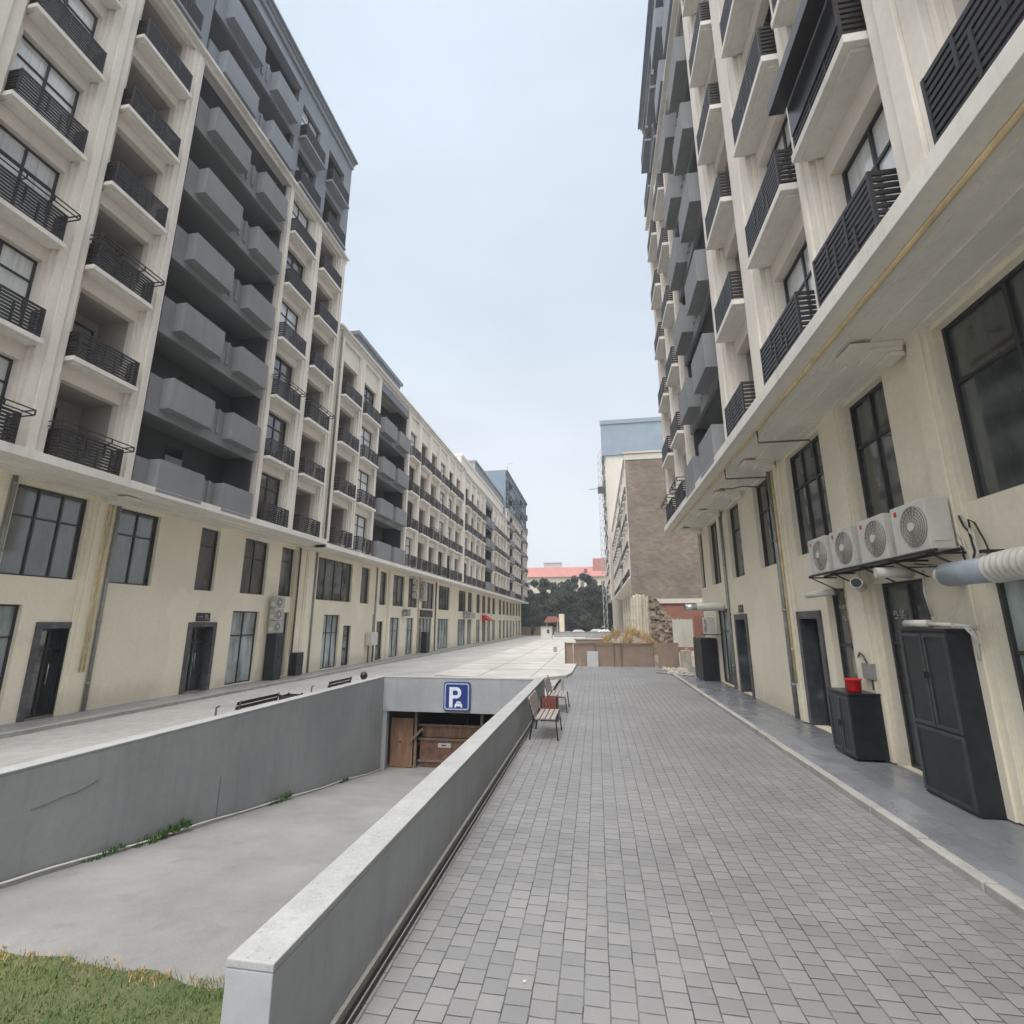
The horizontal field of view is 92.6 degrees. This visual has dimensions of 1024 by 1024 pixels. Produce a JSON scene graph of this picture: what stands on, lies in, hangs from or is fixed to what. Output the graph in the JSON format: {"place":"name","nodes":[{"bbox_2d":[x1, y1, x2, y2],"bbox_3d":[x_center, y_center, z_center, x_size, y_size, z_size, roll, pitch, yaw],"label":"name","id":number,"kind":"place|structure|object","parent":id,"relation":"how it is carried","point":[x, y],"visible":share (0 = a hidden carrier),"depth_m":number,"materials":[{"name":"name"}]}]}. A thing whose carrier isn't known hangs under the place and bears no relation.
{"place":"outdoors","nodes":[
{"label":"outdoors","id":0,"kind":"place"},
{"bbox_2d":[0,948,224,1023],"bbox_3d":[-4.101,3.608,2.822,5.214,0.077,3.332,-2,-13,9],"label":"grass","id":1,"kind":"structure","parent":0,"point":[216,996],"depth_m":3.92,"materials":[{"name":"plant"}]},
{"bbox_2d":[0,943,224,992],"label":"dry grass","id":2,"kind":"structure","parent":0,"point":[115,959],"depth_m":4.21,"materials":[{"name":"plant"}]},
{"bbox_2d":[0,737,465,988],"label":"ramp","id":3,"kind":"structure","parent":0,"point":[204,900],"depth_m":6.14,"materials":[{"name":"concrete"}]},
{"bbox_2d":[130,816,193,847],"bbox_3d":[-5.803,5.318,8.119,0.315,0.160,1.187,-2,-13,9],"label":"weed","id":4,"kind":"object","parent":3,"relation":"on","point":[177,828],"visible":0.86,"depth_m":8.19,"materials":[{"name":"green plant"}]},
{"bbox_2d":[0,768,381,885],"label":"kerb","id":5,"kind":"object","parent":3,"relation":"on","point":[61,865],"visible":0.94,"depth_m":7.73,"materials":[{"name":"grey concrete"}]},
{"bbox_2d":[389,717,413,767],"bbox_3d":[-3.792,7.904,16.814,0.800,1.560,0.055,-2,-13,9],"label":"plywood door","id":6,"kind":"structure","parent":3,"relation":"on","point":[401,749],"depth_m":16.80,"materials":[{"name":"brown wood"}]},
{"bbox_2d":[418,724,479,766],"bbox_3d":[-1.193,7.951,16.571,4.100,1.360,0.140,-2,-13,9],"label":"timber barrier","id":7,"kind":"object","parent":3,"relation":"on","point":[435,752],"visible":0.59,"depth_m":16.76,"materials":[{"name":"brown wood"}]},
{"bbox_2d":[380,676,534,769],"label":"portal lintel","id":8,"kind":"structure","parent":3,"relation":"on","point":[491,695],"depth_m":16.50,"materials":[{"name":"concrete"}]},
{"bbox_2d":[443,682,470,710],"bbox_3d":[-1.832,6.148,16.327,0.910,0.910,0.105,-2,-13,9],"label":"parking sign","id":9,"kind":"object","parent":8,"relation":"attached to","point":[457,696],"visible":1,"depth_m":16.28,"materials":[{"name":"metal"}]},
{"bbox_2d":[0,635,528,732],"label":"pavement","id":10,"kind":"structure","parent":0,"point":[26,724],"depth_m":17.65,"materials":[{"name":"concrete"}]},
{"bbox_2d":[0,0,357,724],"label":"apartment building","id":11,"kind":"structure","parent":10,"relation":"on","point":[174,194],"depth_m":17.60,"materials":[{"name":"beige paint"}]},
{"bbox_2d":[0,354,12,412],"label":"window","id":12,"kind":"structure","parent":11,"relation":"in","point":[6,363],"depth_m":12.76,"materials":[{"name":"glass"}]},
{"bbox_2d":[0,604,18,691],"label":"shop window","id":13,"kind":"structure","parent":11,"relation":"in","point":[8,612],"depth_m":13.58,"materials":[{"name":"glass"}]},
{"bbox_2d":[0,238,37,325],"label":"window","id":14,"kind":"structure","parent":11,"relation":"in","point":[17,269],"depth_m":13.12,"materials":[{"name":"glass"}]},
{"bbox_2d":[0,124,59,226],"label":"window","id":15,"kind":"structure","parent":11,"relation":"in","point":[11,146],"depth_m":13.48,"materials":[{"name":"glass"}]},
{"bbox_2d":[0,484,86,579],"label":"window","id":16,"kind":"structure","parent":11,"relation":"in","point":[44,532],"depth_m":14.60,"materials":[{"name":"glass"}]},
{"bbox_2d":[12,35,79,137],"bbox_3d":[-13.363,-11.825,13.900,0.070,2.360,1.640,-2,-13,9],"label":"window","id":17,"kind":"structure","parent":11,"relation":"in","point":[28,57],"depth_m":14.05,"materials":[{"name":"glass"}]},
{"bbox_2d":[24,628,68,718],"bbox_3d":[-13.970,4.763,14.563,0.124,2.533,1.010,-2,-13,9],"label":"entrance door","id":18,"kind":"structure","parent":11,"relation":"in","point":[43,689],"depth_m":14.71,"materials":[{"name":"metal"}]},
{"bbox_2d":[44,0,97,49],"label":"window","id":19,"kind":"structure","parent":11,"relation":"in","point":[79,9],"depth_m":15.18,"materials":[{"name":"glass"}]},
{"bbox_2d":[109,509,158,585],"bbox_3d":[-13.488,1.280,17.404,0.070,2.580,1.600,-2,-13,9],"label":"window","id":20,"kind":"structure","parent":11,"relation":"in","point":[133,551],"depth_m":17.46,"materials":[{"name":"glass"}]},
{"bbox_2d":[164,444,182,465],"bbox_3d":[-13.438,-1.389,19.267,0.059,2.390,0.800,-2,-13,9],"label":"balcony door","id":21,"kind":"structure","parent":11,"relation":"in","point":[173,455],"depth_m":19.43,"materials":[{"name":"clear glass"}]},
{"bbox_2d":[183,627,206,691],"bbox_3d":[-13.045,5.976,19.925,0.124,2.533,1.160,-2,-13,9],"label":"entrance door","id":22,"kind":"structure","parent":11,"relation":"in","point":[196,649],"depth_m":20.15,"materials":[{"name":"glass"}]},
{"bbox_2d":[194,528,217,590],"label":"window","id":23,"kind":"structure","parent":11,"relation":"in","point":[207,551],"depth_m":20.71,"materials":[{"name":"glass"}]},
{"bbox_2d":[224,611,256,684],"bbox_3d":[-12.481,6.171,22.435,0.070,3.180,1.800,-2,-13,9],"label":"shop window","id":24,"kind":"structure","parent":11,"relation":"in","point":[241,643],"depth_m":22.53,"materials":[{"name":"glass"}]},
{"bbox_2d":[240,538,266,594],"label":"window","id":25,"kind":"structure","parent":11,"relation":"in","point":[255,551],"depth_m":23.56,"materials":[{"name":"glass"}]},
{"bbox_2d":[257,472,279,523],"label":"window","id":26,"kind":"structure","parent":11,"relation":"in","point":[269,485],"depth_m":23.07,"materials":[{"name":"glass"}]},
{"bbox_2d":[266,412,285,459],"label":"window","id":27,"kind":"structure","parent":11,"relation":"in","point":[276,427],"depth_m":23.78,"materials":[{"name":"glass"}]},
{"bbox_2d":[271,355,291,400],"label":"window","id":28,"kind":"structure","parent":11,"relation":"in","point":[280,366],"depth_m":24.40,"materials":[{"name":"glass"}]},
{"bbox_2d":[278,547,293,596],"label":"window","id":29,"kind":"structure","parent":11,"relation":"in","point":[287,554],"depth_m":26.02,"materials":[{"name":"glass"}]},
{"bbox_2d":[278,301,297,337],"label":"window","id":30,"kind":"structure","parent":11,"relation":"in","point":[287,315],"depth_m":25.04,"materials":[{"name":"glass"}]},
{"bbox_2d":[284,250,302,291],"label":"window","id":31,"kind":"structure","parent":11,"relation":"in","point":[292,262],"depth_m":25.74,"materials":[{"name":"glass"}]},
{"bbox_2d":[262,634,283,679],"bbox_3d":[-11.691,7.085,23.995,0.595,2.155,0.640,-2,-13,9],"label":"cabinet","id":32,"kind":"object","parent":10,"relation":"on","point":[273,657],"visible":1,"depth_m":23.79,"materials":[{"name":"metal"}]},
{"bbox_2d":[288,652,303,675],"bbox_3d":[-11.412,8.025,25.886,0.465,1.155,0.640,-2,-13,9],"label":"cabinet","id":33,"kind":"object","parent":10,"relation":"on","point":[296,663],"visible":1,"depth_m":25.68,"materials":[{"name":"metal"}]},
{"bbox_2d":[365,614,377,662],"bbox_3d":[-9.931,8.908,34.632,0.450,3.300,1.000,-2,-13,9],"label":"meter box","id":34,"kind":"object","parent":10,"relation":"on","point":[371,638],"visible":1,"depth_m":34.24,"materials":[{"name":"white metal"}]},
{"bbox_2d":[287,323,466,675],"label":"apartment building","id":35,"kind":"structure","parent":10,"relation":"on","point":[395,525],"depth_m":35.05,"materials":[{"name":"beige paint"}]},
{"bbox_2d":[320,615,337,668],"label":"shop window","id":36,"kind":"structure","parent":35,"relation":"in","point":[330,622],"depth_m":29.93,"materials":[{"name":"glass"}]},
{"bbox_2d":[316,557,350,601],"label":"window","id":37,"kind":"structure","parent":35,"relation":"in","point":[333,580],"depth_m":30.68,"materials":[{"name":"glass"}]},
{"bbox_2d":[341,626,349,665],"bbox_3d":[-10.851,8.618,31.623,0.070,2.500,1.020,-2,-13,9],"label":"entrance door","id":38,"kind":"structure","parent":35,"relation":"in","point":[344,654],"depth_m":31.78,"materials":[{"name":"black paint"}]},
{"bbox_2d":[352,514,364,552],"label":"window","id":39,"kind":"structure","parent":35,"relation":"in","point":[359,528],"depth_m":31.88,"materials":[{"name":"glass"}]},
{"bbox_2d":[360,567,368,603],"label":"window","id":40,"kind":"structure","parent":35,"relation":"in","point":[364,579],"depth_m":34.80,"materials":[{"name":"glass"}]},
{"bbox_2d":[388,618,397,657],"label":"shop window","id":41,"kind":"structure","parent":35,"relation":"in","point":[393,621],"depth_m":39.39,"materials":[{"name":"glass"}]},
{"bbox_2d":[392,575,402,606],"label":"window","id":42,"kind":"structure","parent":35,"relation":"in","point":[398,580],"depth_m":40.64,"materials":[{"name":"glass"}]},
{"bbox_2d":[437,619,446,648],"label":"shop window","id":43,"kind":"structure","parent":35,"relation":"in","point":[442,623],"depth_m":51.87,"materials":[{"name":"glass"}]},
{"bbox_2d":[438,585,448,609],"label":"window","id":44,"kind":"structure","parent":35,"relation":"in","point":[443,591],"depth_m":52.83,"materials":[{"name":"glass"}]},
{"bbox_2d":[449,454,507,647],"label":"apartment building","id":45,"kind":"structure","parent":10,"relation":"on","point":[483,589],"depth_m":65.49,"materials":[{"name":"beige paint"}]},
{"bbox_2d":[485,470,528,639],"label":"apartment building","id":46,"kind":"structure","parent":10,"relation":"on","point":[514,503],"depth_m":91.53,"materials":[{"name":"beige paint"}]},
{"bbox_2d":[0,636,602,767],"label":"street","id":47,"kind":"structure","parent":0,"point":[15,750],"depth_m":15.55,"materials":[{"name":"concrete"}]},
{"bbox_2d":[235,692,279,710],"bbox_3d":[-6.359,4.889,11.740,0.690,0.907,1.500,-2,-13,9],"label":"park bench","id":48,"kind":"object","parent":47,"relation":"on","point":[249,701],"visible":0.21,"depth_m":11.70,"materials":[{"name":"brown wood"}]},
{"bbox_2d":[554,632,612,637],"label":"boundary wall","id":49,"kind":"structure","parent":47,"relation":"on","point":[581,634],"depth_m":82.68,"materials":[{"name":"concrete"}]},
{"bbox_2d":[589,449,607,629],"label":"hoist mast","id":50,"kind":"object","parent":47,"relation":"on","point":[601,489],"visible":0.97,"depth_m":98.54,"materials":[{"name":"black metal"}]},
{"bbox_2d":[599,417,662,633],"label":"apartment building","id":51,"kind":"structure","parent":47,"relation":"on","point":[619,437],"depth_m":102.27,"materials":[{"name":"beige paint"}]},
{"bbox_2d":[611,450,702,632],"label":"apartment building","id":52,"kind":"structure","parent":47,"relation":"on","point":[651,557],"depth_m":51.00,"materials":[{"name":"brown brick"}]},
{"bbox_2d":[274,0,660,567],"label":"sky","id":53,"kind":"structure","parent":0,"point":[496,243],"materials":[{"name":"white"}]},
{"bbox_2d":[435,635,585,679],"bbox_3d":[5.136,15.611,57.923,6.699,0.160,76.145,-2,-13,9],"label":"pale concrete apron","id":54,"kind":"object","parent":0,"point":[556,665],"visible":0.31,"depth_m":28.48,"materials":[{"name":"concrete"}]},
{"bbox_2d":[679,651,694,666],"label":"dirt ground","id":55,"kind":"structure","parent":0,"point":[693,659],"depth_m":34.71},
{"bbox_2d":[608,634,658,665],"bbox_3d":[7.698,9.084,32.486,4.600,1.951,5.000,-2,-13,9],"label":"rubble mound","id":56,"kind":"object","parent":55,"relation":"on","point":[618,639],"visible":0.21,"depth_m":31.62,"materials":[{"name":"stone"}]},
{"bbox_2d":[600,625,657,653],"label":"dry grass","id":57,"kind":"structure","parent":56,"relation":"on","point":[617,633],"depth_m":32.00,"materials":[{"name":"plant"}]},
{"bbox_2d":[630,594,673,648],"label":"ruined wall","id":58,"kind":"structure","parent":55,"relation":"on","point":[650,616],"depth_m":42.28,"materials":[{"name":"stone"}]},
{"bbox_2d":[672,619,693,646],"bbox_3d":[12.377,8.734,35.433,1.400,1.994,0.070,-2,-13,9],"label":"corrugated sheet","id":59,"kind":"object","parent":55,"relation":"on","point":[683,633],"visible":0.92,"depth_m":35.42,"materials":[{"name":"white plastic"}]},
{"bbox_2d":[663,608,705,651],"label":"brick wall","id":60,"kind":"structure","parent":55,"relation":"on","point":[695,616],"depth_m":42.99,"materials":[{"name":"brick"}]},
{"bbox_2d":[353,666,1023,1023],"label":"paved path","id":61,"kind":"structure","parent":0,"point":[568,890],"depth_m":4.49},
{"bbox_2d":[330,707,540,1023],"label":"drain channel","id":62,"kind":"object","parent":61,"relation":"on","point":[348,1012],"visible":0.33,"depth_m":4.31,"materials":[{"name":"metal"}]},
{"bbox_2d":[527,689,561,740],"bbox_3d":[0.767,4.666,11.341,0.690,0.907,1.250,-2,-13,9],"label":"park bench","id":63,"kind":"object","parent":61,"relation":"on","point":[534,703],"visible":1,"depth_m":11.20,"materials":[{"name":"wood"}]},
{"bbox_2d":[541,694,558,721],"bbox_3d":[1.000,5.179,12.952,0.436,0.610,0.436,-2,-13,9],"label":"litter bin","id":64,"kind":"object","parent":61,"relation":"on","point":[549,702],"visible":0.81,"depth_m":12.79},
{"bbox_2d":[565,642,654,666],"bbox_3d":[5.708,8.411,28.854,5.160,1.421,0.180,-2,-13,9],"label":"hoarding","id":65,"kind":"object","parent":61,"relation":"on","point":[618,654],"visible":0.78,"depth_m":28.82,"materials":[{"name":"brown wood"}]},
{"bbox_2d":[665,668,1023,919],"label":"kerb","id":66,"kind":"structure","parent":61,"relation":"on","point":[999,893],"depth_m":5.96,"materials":[{"name":"concrete"}]},
{"bbox_2d":[669,665,1023,899],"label":"pavement","id":67,"kind":"structure","parent":0,"point":[993,849],"depth_m":7.07,"materials":[{"name":"concrete"}]},
{"bbox_2d":[657,643,679,667],"bbox_3d":[8.577,7.858,26.815,1.100,1.340,0.050,-2,-13,9],"label":"board panel","id":68,"kind":"object","parent":67,"relation":"on","point":[668,654],"visible":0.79,"depth_m":26.80,"materials":[{"name":"wood"}]},
{"bbox_2d":[693,637,719,680],"bbox_3d":[8.600,6.483,21.742,0.652,1.775,1.740,-2,-13,9],"label":"cabinet","id":69,"kind":"object","parent":67,"relation":"on","point":[706,659],"visible":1,"depth_m":21.01,"materials":[{"name":"metal"}]},
{"bbox_2d":[638,0,1023,824],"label":"apartment building","id":70,"kind":"structure","parent":67,"relation":"on","point":[834,208],"depth_m":8.59,"materials":[{"name":"beige paint"}]},
{"bbox_2d":[684,603,724,610],"bbox_3d":[7.786,3.848,19.827,1.506,0.315,0.320,-2,-13,9],"label":"duct","id":71,"kind":"object","parent":70,"relation":"attached to","point":[707,607],"visible":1,"depth_m":19.71,"materials":[{"name":"silver metal"}]},
{"bbox_2d":[711,522,720,583],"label":"window","id":72,"kind":"structure","parent":70,"relation":"in","point":[713,527],"depth_m":21.47,"materials":[{"name":"glass"}]},
{"bbox_2d":[719,609,733,684],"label":"shop window","id":73,"kind":"structure","parent":70,"relation":"in","point":[723,617],"depth_m":20.30,"materials":[{"name":"glass"}]},
{"bbox_2d":[730,503,744,576],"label":"window","id":74,"kind":"structure","parent":70,"relation":"in","point":[734,514],"depth_m":18.22,"materials":[{"name":"glass"}]},
{"bbox_2d":[756,479,776,566],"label":"window","id":75,"kind":"structure","parent":70,"relation":"in","point":[762,493],"depth_m":15.13,"materials":[{"name":"glass"}]},
{"bbox_2d":[767,114,796,183],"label":"window","id":76,"kind":"structure","parent":70,"relation":"in","point":[783,141],"depth_m":10.14,"materials":[{"name":"glass"}]},
{"bbox_2d":[783,241,816,326],"bbox_3d":[5.653,-3.948,9.290,0.070,2.360,1.770,-2,-13,9],"label":"window","id":77,"kind":"structure","parent":70,"relation":"in","point":[799,277],"depth_m":9.64,"materials":[{"name":"glass"}]},
{"bbox_2d":[790,435,831,554],"bbox_3d":[7.256,-0.365,11.759,0.070,2.620,2.030,-2,-13,9],"label":"window","id":78,"kind":"structure","parent":70,"relation":"in","point":[811,500],"depth_m":11.97,"materials":[{"name":"glass"}]},
{"bbox_2d":[814,619,830,725],"bbox_3d":[7.542,3.798,11.543,0.060,2.503,1.020,-2,-13,9],"label":"entrance door","id":79,"kind":"structure","parent":70,"relation":"in","point":[815,620],"depth_m":11.97,"materials":[{"name":"metal"}]},
{"bbox_2d":[832,588,857,687],"bbox_3d":[7.134,3.172,10.216,0.070,3.120,0.900,-2,-13,9],"label":"shop window","id":80,"kind":"structure","parent":70,"relation":"in","point":[843,629],"depth_m":10.58,"materials":[{"name":"metal"}]},
{"bbox_2d":[857,652,876,689],"bbox_3d":[6.676,2.990,9.266,0.121,0.656,0.581,-2,-13,9],"label":"wall box","id":81,"kind":"object","parent":70,"relation":"attached to","point":[869,671],"visible":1,"depth_m":9.04,"materials":[{"name":"metal"}]},
{"bbox_2d":[842,102,900,215],"bbox_3d":[5.245,-4.482,6.929,0.070,2.360,1.520,-2,-13,9],"label":"window","id":82,"kind":"structure","parent":70,"relation":"in","point":[874,152],"depth_m":7.11,"materials":[{"name":"glass"}]},
{"bbox_2d":[849,381,903,518],"bbox_3d":[6.778,-0.982,8.987,0.070,2.640,1.410,-2,-13,9],"label":"window","id":83,"kind":"structure","parent":70,"relation":"in","point":[879,474],"depth_m":9.15,"materials":[{"name":"glass"}]},
{"bbox_2d":[809,547,965,589],"bbox_3d":[6.342,1.089,8.614,0.540,0.315,4.150,-2,-13,9],"label":"bracket shelf","id":84,"kind":"object","parent":70,"relation":"attached to","point":[894,560],"visible":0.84,"depth_m":7.71,"materials":[{"name":"black metal"}]},
{"bbox_2d":[808,535,845,574],"bbox_3d":[6.550,0.915,10.259,0.370,0.740,0.822,-2,-13,9],"label":"air conditioner","id":85,"kind":"object","parent":84,"relation":"on","point":[820,555],"visible":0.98,"depth_m":10.11,"materials":[{"name":"white metal"}]},
{"bbox_2d":[829,525,872,569],"bbox_3d":[6.379,0.692,9.269,0.370,0.740,0.822,-2,-13,9],"label":"air conditioner","id":86,"kind":"object","parent":84,"relation":"on","point":[845,547],"visible":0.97,"depth_m":9.11,"materials":[{"name":"white metal"}]},
{"bbox_2d":[856,513,910,563],"bbox_3d":[6.202,0.459,8.239,0.370,0.740,0.822,-2,-13,9],"label":"air conditioner","id":87,"kind":"object","parent":84,"relation":"on","point":[876,538],"visible":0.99,"depth_m":8.09,"materials":[{"name":"white metal"}]},
{"bbox_2d":[890,497,956,555],"bbox_3d":[6.031,0.235,7.249,0.370,0.740,0.822,-2,-13,9],"label":"air conditioner","id":88,"kind":"object","parent":84,"relation":"on","point":[920,524],"visible":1,"depth_m":6.96,"materials":[{"name":"white metal"}]},
{"bbox_2d":[873,567,914,578],"bbox_3d":[6.223,0.994,7.980,0.545,0.188,0.219,-2,-13,9],"label":"vent pipe","id":89,"kind":"object","parent":70,"relation":"attached to","point":[890,572],"visible":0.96,"depth_m":7.92,"materials":[{"name":"white plastic"}]},
{"bbox_2d":[882,579,932,770],"bbox_3d":[6.755,2.685,8.021,0.070,3.100,1.440,-2,-13,9],"label":"door","id":90,"kind":"structure","parent":70,"relation":"in","point":[908,596],"depth_m":8.51,"materials":[{"name":"glass"}]},
{"bbox_2d":[932,546,1023,586],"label":"duct","id":91,"kind":"object","parent":70,"relation":"attached to","point":[1000,565],"visible":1,"depth_m":5.72,"materials":[{"name":"white plastic"}]},
{"bbox_2d":[941,260,1023,498],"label":"window","id":92,"kind":"structure","parent":70,"relation":"in","point":[984,344],"depth_m":6.47,"materials":[{"name":"glass"}]},
{"bbox_2d":[996,579,1023,711],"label":"shop window","id":93,"kind":"structure","parent":70,"relation":"in","point":[1011,593],"depth_m":6.24,"materials":[{"name":"glass"}]},
{"bbox_2d":[826,687,889,760],"bbox_3d":[6.494,3.950,9.215,0.625,1.120,0.880,-2,-13,9],"label":"cabinet","id":94,"kind":"object","parent":67,"relation":"on","point":[858,727],"visible":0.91,"depth_m":8.88,"materials":[{"name":"metal"}]},
{"bbox_2d":[843,678,861,692],"bbox_3d":[6.391,3.242,9.164,0.296,0.235,0.296,-2,-13,9],"label":"bucket","id":95,"kind":"object","parent":94,"relation":"on","point":[853,685],"visible":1,"depth_m":9.07,"materials":[{"name":"red plastic"}]},
{"bbox_2d":[897,628,1008,819],"bbox_3d":[6.178,2.844,6.920,0.425,2.335,1.100,-2,-13,9],"label":"cabinet","id":96,"kind":"object","parent":67,"relation":"on","point":[956,753],"visible":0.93,"depth_m":6.64,"materials":[{"name":"black metal"}]},
{"bbox_2d":[902,620,977,628],"bbox_3d":[6.096,1.617,7.046,0.198,0.129,1.138,0,-13,-2],"label":"pipe bundle","id":97,"kind":"object","parent":96,"relation":"on","point":[919,623],"visible":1,"depth_m":7.10,"materials":[{"name":"white plastic"}]},
{"label":"ground","id":98,"kind":"structure","parent":0,"visible":0},
{"bbox_2d":[0,676,383,886],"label":"ramp wall","id":99,"kind":"structure","parent":98,"relation":"on","point":[61,808],"depth_m":8.64,"materials":[{"name":"concrete"}]},
{"bbox_2d":[0,636,525,738],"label":"kerb","id":100,"kind":"structure","parent":98,"relation":"on","point":[62,724],"depth_m":16.96,"materials":[{"name":"concrete"}]},
{"bbox_2d":[220,677,544,1023],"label":"ramp wall","id":101,"kind":"structure","parent":98,"relation":"on","point":[307,953],"depth_m":3.57,"materials":[{"name":"concrete"}]},
{"bbox_2d":[387,681,560,764],"bbox_3d":[-1.184,8.359,19.622,5.900,2.350,6.810,-2,-13,9],"label":"garage interior","id":102,"kind":"object","parent":98,"relation":"on","point":[442,718],"depth_m":21.93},
{"bbox_2d":[527,578,559,617],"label":"pine tree","id":103,"kind":"object","parent":98,"relation":"on","point":[536,600],"visible":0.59,"depth_m":125.29,"materials":[{"name":"green plant"}]},
{"bbox_2d":[538,598,561,616],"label":"pine tree","id":104,"kind":"object","parent":98,"relation":"on","point":[550,605],"visible":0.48,"depth_m":116.68,"materials":[{"name":"green plant"}]},
{"bbox_2d":[527,558,606,627],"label":"red roofed building","id":105,"kind":"structure","parent":98,"relation":"on","point":[556,572],"depth_m":189.01,"materials":[{"name":"stone"}]},
{"bbox_2d":[555,581,590,626],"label":"pine tree","id":106,"kind":"object","parent":98,"relation":"on","point":[566,599],"visible":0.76,"depth_m":117.81,"materials":[{"name":"green plant"}]},
{"bbox_2d":[577,614,600,631],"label":"shrub","id":107,"kind":"object","parent":98,"relation":"on","point":[587,623],"visible":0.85,"depth_m":108.12,"materials":[{"name":"green plant"}]},
{"bbox_2d":[577,584,605,617],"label":"pine tree","id":108,"kind":"object","parent":98,"relation":"on","point":[595,592],"visible":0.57,"depth_m":118.85,"materials":[{"name":"green plant"}]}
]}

